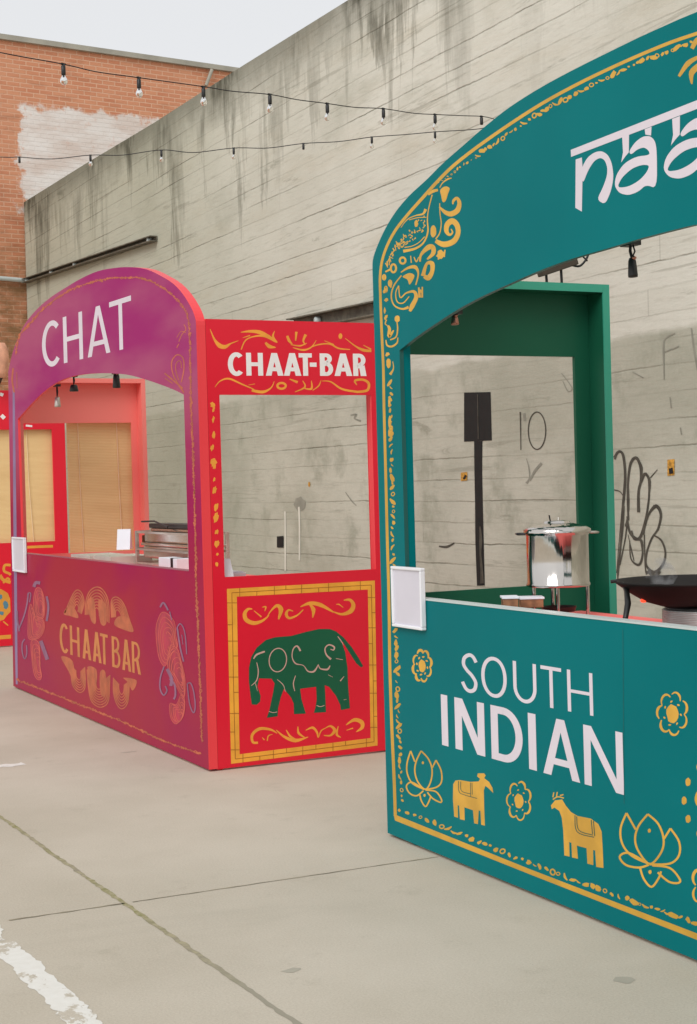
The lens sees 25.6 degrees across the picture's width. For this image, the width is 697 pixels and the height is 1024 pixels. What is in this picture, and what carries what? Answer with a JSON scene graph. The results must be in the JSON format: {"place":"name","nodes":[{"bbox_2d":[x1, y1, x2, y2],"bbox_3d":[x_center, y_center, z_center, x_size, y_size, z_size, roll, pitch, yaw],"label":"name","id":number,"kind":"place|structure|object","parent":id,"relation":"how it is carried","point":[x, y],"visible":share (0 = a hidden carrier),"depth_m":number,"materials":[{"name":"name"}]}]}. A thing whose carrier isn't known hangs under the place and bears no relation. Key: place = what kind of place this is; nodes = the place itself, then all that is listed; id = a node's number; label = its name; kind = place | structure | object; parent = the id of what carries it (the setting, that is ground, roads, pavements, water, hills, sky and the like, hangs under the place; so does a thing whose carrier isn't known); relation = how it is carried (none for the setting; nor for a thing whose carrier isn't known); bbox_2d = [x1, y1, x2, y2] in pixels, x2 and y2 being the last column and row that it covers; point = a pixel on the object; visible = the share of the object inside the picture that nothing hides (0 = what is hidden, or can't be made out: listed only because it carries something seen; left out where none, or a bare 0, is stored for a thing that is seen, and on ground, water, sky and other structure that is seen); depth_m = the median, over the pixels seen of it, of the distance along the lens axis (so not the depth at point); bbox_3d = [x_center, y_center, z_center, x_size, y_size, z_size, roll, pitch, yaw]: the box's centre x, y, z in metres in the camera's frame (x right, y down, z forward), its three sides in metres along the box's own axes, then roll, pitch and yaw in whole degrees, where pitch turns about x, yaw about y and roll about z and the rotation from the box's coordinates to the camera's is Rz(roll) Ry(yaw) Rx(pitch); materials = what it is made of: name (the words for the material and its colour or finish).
{"place":"outdoors","nodes":[
{"label":"outdoors","id":0,"kind":"place"},
{"bbox_2d":[93,553,151,564],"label":"countertop","id":1,"kind":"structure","parent":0,"point":[127,558],"depth_m":10.12,"materials":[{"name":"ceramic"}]},
{"bbox_2d":[0,0,346,67],"label":"sky","id":2,"kind":"structure","parent":0,"point":[233,33],"materials":[{"name":"white"}]},
{"bbox_2d":[159,557,188,568],"bbox_3d":[-1.037,0.322,9.182,0.104,0.101,0.320,-2,1,-26],"label":"food box","id":3,"kind":"object","parent":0,"point":[178,562],"visible":0.46,"depth_m":9.06,"materials":[{"name":"white paper"}]},
{"bbox_2d":[0,645,696,1023],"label":"ground","id":4,"kind":"structure","parent":0,"point":[436,939],"depth_m":5.27,"materials":[{"name":"concrete"}]},
{"bbox_2d":[0,762,25,766],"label":"painted line","id":5,"kind":"object","parent":4,"relation":"on","point":[9,765],"visible":1,"depth_m":8.27,"materials":[{"name":"white paint"}]},
{"bbox_2d":[0,390,68,645],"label":"food stall","id":6,"kind":"object","parent":4,"relation":"on","point":[59,545],"visible":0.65,"depth_m":14.92,"materials":[{"name":"red paint"}]},
{"bbox_2d":[0,342,8,383],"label":"fabric lantern","id":7,"kind":"object","parent":6,"relation":"on","point":[4,358],"visible":1,"depth_m":14.55,"materials":[{"name":"orange fabric"}]},
{"bbox_2d":[0,429,54,542],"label":"bamboo blind","id":8,"kind":"object","parent":6,"relation":"attached to","point":[39,484],"visible":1,"depth_m":14.93,"materials":[{"name":"brown wood"}]},
{"bbox_2d":[0,941,102,1023],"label":"painted line","id":9,"kind":"object","parent":4,"relation":"on","point":[68,1005],"visible":1,"depth_m":4.52,"materials":[{"name":"white paint"}]},
{"bbox_2d":[9,903,122,920],"bbox_3d":[-0.977,1.389,5.329,0.410,0.001,0.016,-2,1,-26],"label":"pavement joint","id":10,"kind":"object","parent":4,"relation":"on","point":[63,912],"visible":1,"depth_m":5.32,"materials":[{"name":"grey concrete"}]},
{"bbox_2d":[0,33,237,389],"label":"brick building","id":11,"kind":"structure","parent":4,"relation":"on","point":[46,115],"depth_m":23.71,"materials":[{"name":"brick"}]},
{"bbox_2d":[0,815,301,1023],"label":"pavement joint","id":12,"kind":"object","parent":4,"relation":"on","point":[221,970],"visible":1,"depth_m":5.04,"materials":[{"name":"grey concrete"}]},
{"bbox_2d":[8,267,384,769],"bbox_3d":[-1.188,-0.086,9.970,1.072,2.812,4.132,-2,1,-26],"label":"food stall","id":13,"kind":"object","parent":4,"relation":"on","point":[203,661],"visible":0.99,"depth_m":8.29,"materials":[{"name":"pink paint"}]},
{"bbox_2d":[11,537,26,572],"bbox_3d":[-2.421,0.314,11.271,0.022,0.256,0.354,-2,1,-26],"label":"sign holder","id":14,"kind":"object","parent":13,"relation":"attached to","point":[19,557],"visible":1,"depth_m":11.25,"materials":[{"name":"white plastic"}]},
{"bbox_2d":[53,384,60,406],"bbox_3d":[-2.035,-0.812,10.704,0.044,0.158,0.060,-2,1,-26],"label":"clamp lamp","id":15,"kind":"object","parent":13,"relation":"hanging from","point":[57,402],"visible":0.99,"depth_m":10.68,"materials":[{"name":"black metal"}]},
{"bbox_2d":[70,376,77,391],"bbox_3d":[-1.850,-0.869,10.323,0.060,0.113,0.060,-2,1,-26],"label":"clamp lamp","id":16,"kind":"object","parent":13,"relation":"hanging from","point":[73,387],"visible":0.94,"depth_m":10.30,"materials":[{"name":"black metal"}]},
{"bbox_2d":[66,423,133,552],"bbox_3d":[-1.926,-0.209,11.969,0.542,1.073,0.033,-2,1,-26],"label":"bamboo blind","id":17,"kind":"object","parent":13,"relation":"hanging from","point":[99,467],"visible":0.86,"depth_m":11.96,"materials":[{"name":"brown wood"}]},
{"bbox_2d":[112,373,119,387],"bbox_3d":[-1.436,-0.819,9.482,0.048,0.103,0.060,-2,1,-26],"label":"clamp lamp","id":18,"kind":"object","parent":13,"relation":"hanging from","point":[116,380],"visible":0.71,"depth_m":9.46,"materials":[{"name":"black metal"}]},
{"bbox_2d":[224,558,233,576],"bbox_3d":[-0.644,0.312,8.030,0.050,0.135,0.134,-2,1,-29],"label":"menu card","id":19,"kind":"object","parent":13,"relation":"attached to","point":[228,570],"visible":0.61,"depth_m":8.01,"materials":[{"name":"white paper"}]},
{"bbox_2d":[133,857,433,901],"bbox_3d":[-0.207,1.362,5.702,1.240,0.001,0.012,-2,1,-26],"label":"pavement joint","id":20,"kind":"object","parent":4,"relation":"on","point":[277,880],"visible":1,"depth_m":5.67,"materials":[{"name":"grey concrete"}]},
{"bbox_2d":[24,0,696,618],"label":"concrete wall","id":21,"kind":"structure","parent":4,"relation":"on","point":[272,232],"depth_m":13.08,"materials":[{"name":"white paint"}]},
{"bbox_2d":[22,235,156,282],"bbox_3d":[-3.605,-3.359,20.631,0.090,0.363,5.996,-2,1,-26],"label":"wall channel","id":22,"kind":"object","parent":21,"relation":"attached to","point":[143,241],"depth_m":20.07,"materials":[{"name":"metal"}]},
{"bbox_2d":[1,128,482,165],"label":"string lights","id":23,"kind":"object","parent":21,"relation":"hanging from","point":[232,148],"visible":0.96,"depth_m":11.25,"materials":[{"name":"black rubber"}]},
{"bbox_2d":[0,52,493,130],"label":"string lights","id":24,"kind":"object","parent":21,"relation":"hanging from","point":[139,92],"visible":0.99,"depth_m":8.92,"materials":[{"name":"black rubber"}]},
{"bbox_2d":[286,301,373,321],"bbox_3d":[-0.114,-1.739,13.628,0.090,0.172,1.980,-2,1,-26],"label":"wall channel","id":25,"kind":"object","parent":21,"relation":"attached to","point":[359,311],"depth_m":13.51,"materials":[{"name":"metal"}]},
{"bbox_2d":[122,751,634,982],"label":"ground stains","id":26,"kind":"object","parent":4,"relation":"on","point":[625,979],"visible":1,"depth_m":4.46,"materials":[{"name":"grey concrete"}]},
{"bbox_2d":[372,12,696,959],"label":"food stall","id":27,"kind":"object","parent":4,"relation":"on","point":[550,754],"visible":1,"depth_m":5.36,"materials":[{"name":"teal laminate"}]},
{"bbox_2d":[390,566,425,630],"bbox_3d":[0.237,0.341,6.102,0.022,0.244,0.251,-2,1,-26],"label":"sign holder","id":28,"kind":"object","parent":27,"relation":"attached to","point":[408,603],"visible":1,"depth_m":6.09,"materials":[{"name":"white plastic"}]},
{"bbox_2d":[451,310,462,324],"bbox_3d":[0.410,-0.751,5.927,0.040,0.056,0.060,-2,1,-26],"label":"clamp lamp","id":29,"kind":"object","parent":27,"relation":"hanging from","point":[454,320],"visible":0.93,"depth_m":5.91,"materials":[{"name":"black metal"}]},
{"bbox_2d":[537,255,588,282],"bbox_3d":[0.937,-1.057,6.649,0.265,0.145,0.040,-2,1,-26],"label":"light bar","id":30,"kind":"object","parent":27,"relation":"on","point":[561,267],"visible":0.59,"depth_m":6.63,"materials":[{"name":"black metal"}]},
{"bbox_2d":[620,240,640,277],"bbox_3d":[0.917,-0.821,4.978,0.040,0.119,0.060,-2,1,-26],"label":"clamp lamp","id":31,"kind":"object","parent":27,"relation":"hanging from","point":[632,269],"visible":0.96,"depth_m":4.96,"materials":[{"name":"black metal"}]},
{"bbox_2d":[570,611,662,621],"bbox_3d":[1.375,0.872,4.826,0.460,0.925,2.850,-2,1,-26],"label":"serving table","id":32,"kind":"object","parent":4,"relation":"on","point":[621,616],"visible":0.09,"depth_m":5.88,"materials":[{"name":"silver metal"}]},
{"bbox_2d":[519,595,544,607],"bbox_3d":[0.697,0.342,5.850,0.093,0.040,0.088,-2,1,0],"label":"spice box","id":33,"kind":"object","parent":32,"relation":"on","point":[535,601],"visible":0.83,"depth_m":5.81,"materials":[{"name":"brown wood"}]},
{"bbox_2d":[515,515,598,614],"bbox_3d":[0.812,0.207,5.949,0.280,0.395,0.260,-2,1,-42],"label":"stock urn","id":34,"kind":"object","parent":32,"relation":"on","point":[557,554],"visible":0.97,"depth_m":5.85,"materials":[{"name":"metal"}]},
{"bbox_2d":[640,599,696,625],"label":"gas burner","id":35,"kind":"object","parent":32,"relation":"on","point":[684,616],"visible":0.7,"depth_m":5.10,"materials":[{"name":"metal"}]},
{"bbox_2d":[610,574,696,618],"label":"wok","id":36,"kind":"object","parent":35,"relation":"on","point":[673,591],"visible":0.99,"depth_m":5.08,"materials":[{"name":"metal"}]},
{"bbox_3d":[-1.348,0.846,10.001,0.490,0.955,3.640,-2,1,-26],"label":"serving table","id":37,"kind":"object","parent":4,"relation":"on","visible":0},
{"bbox_2d":[71,553,121,558],"bbox_3d":[-1.739,0.331,10.729,0.288,0.071,0.458,-2,1,-26],"label":"food tray","id":38,"kind":"object","parent":37,"relation":"on","point":[88,556],"visible":0.21,"depth_m":10.85,"materials":[{"name":"paper"}]},
{"bbox_2d":[117,529,132,549],"bbox_3d":[-1.452,0.176,9.934,0.085,0.130,0.134,-2,1,0],"label":"menu card","id":39,"kind":"object","parent":37,"relation":"on","point":[124,539],"visible":1,"depth_m":9.90,"materials":[{"name":"white paper"}]},
{"bbox_2d":[135,520,229,565],"bbox_3d":[-1.061,0.207,9.678,0.262,0.315,1.022,-2,1,-26],"label":"chafing dish","id":40,"kind":"object","parent":37,"relation":"on","point":[164,539],"visible":0.52,"depth_m":9.68,"materials":[{"name":"metal"}]},
{"bbox_2d":[233,570,245,575],"bbox_3d":[-0.692,0.349,8.389,0.140,0.055,0.350,-2,1,-26],"label":"food tray","id":41,"kind":"object","parent":37,"relation":"on","point":[239,573],"visible":0.14,"depth_m":8.25,"materials":[{"name":"white paper"}]},
{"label":"serving tray","id":42,"kind":"object","parent":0,"visible":0},
{"bbox_2d":[500,595,518,606],"bbox_3d":[0.599,0.336,5.700,0.063,0.048,0.088,-2,1,0],"label":"wooden box","id":43,"kind":"object","parent":42,"relation":"on","point":[509,600],"visible":0.77,"depth_m":5.66,"materials":[{"name":"brown wood"}]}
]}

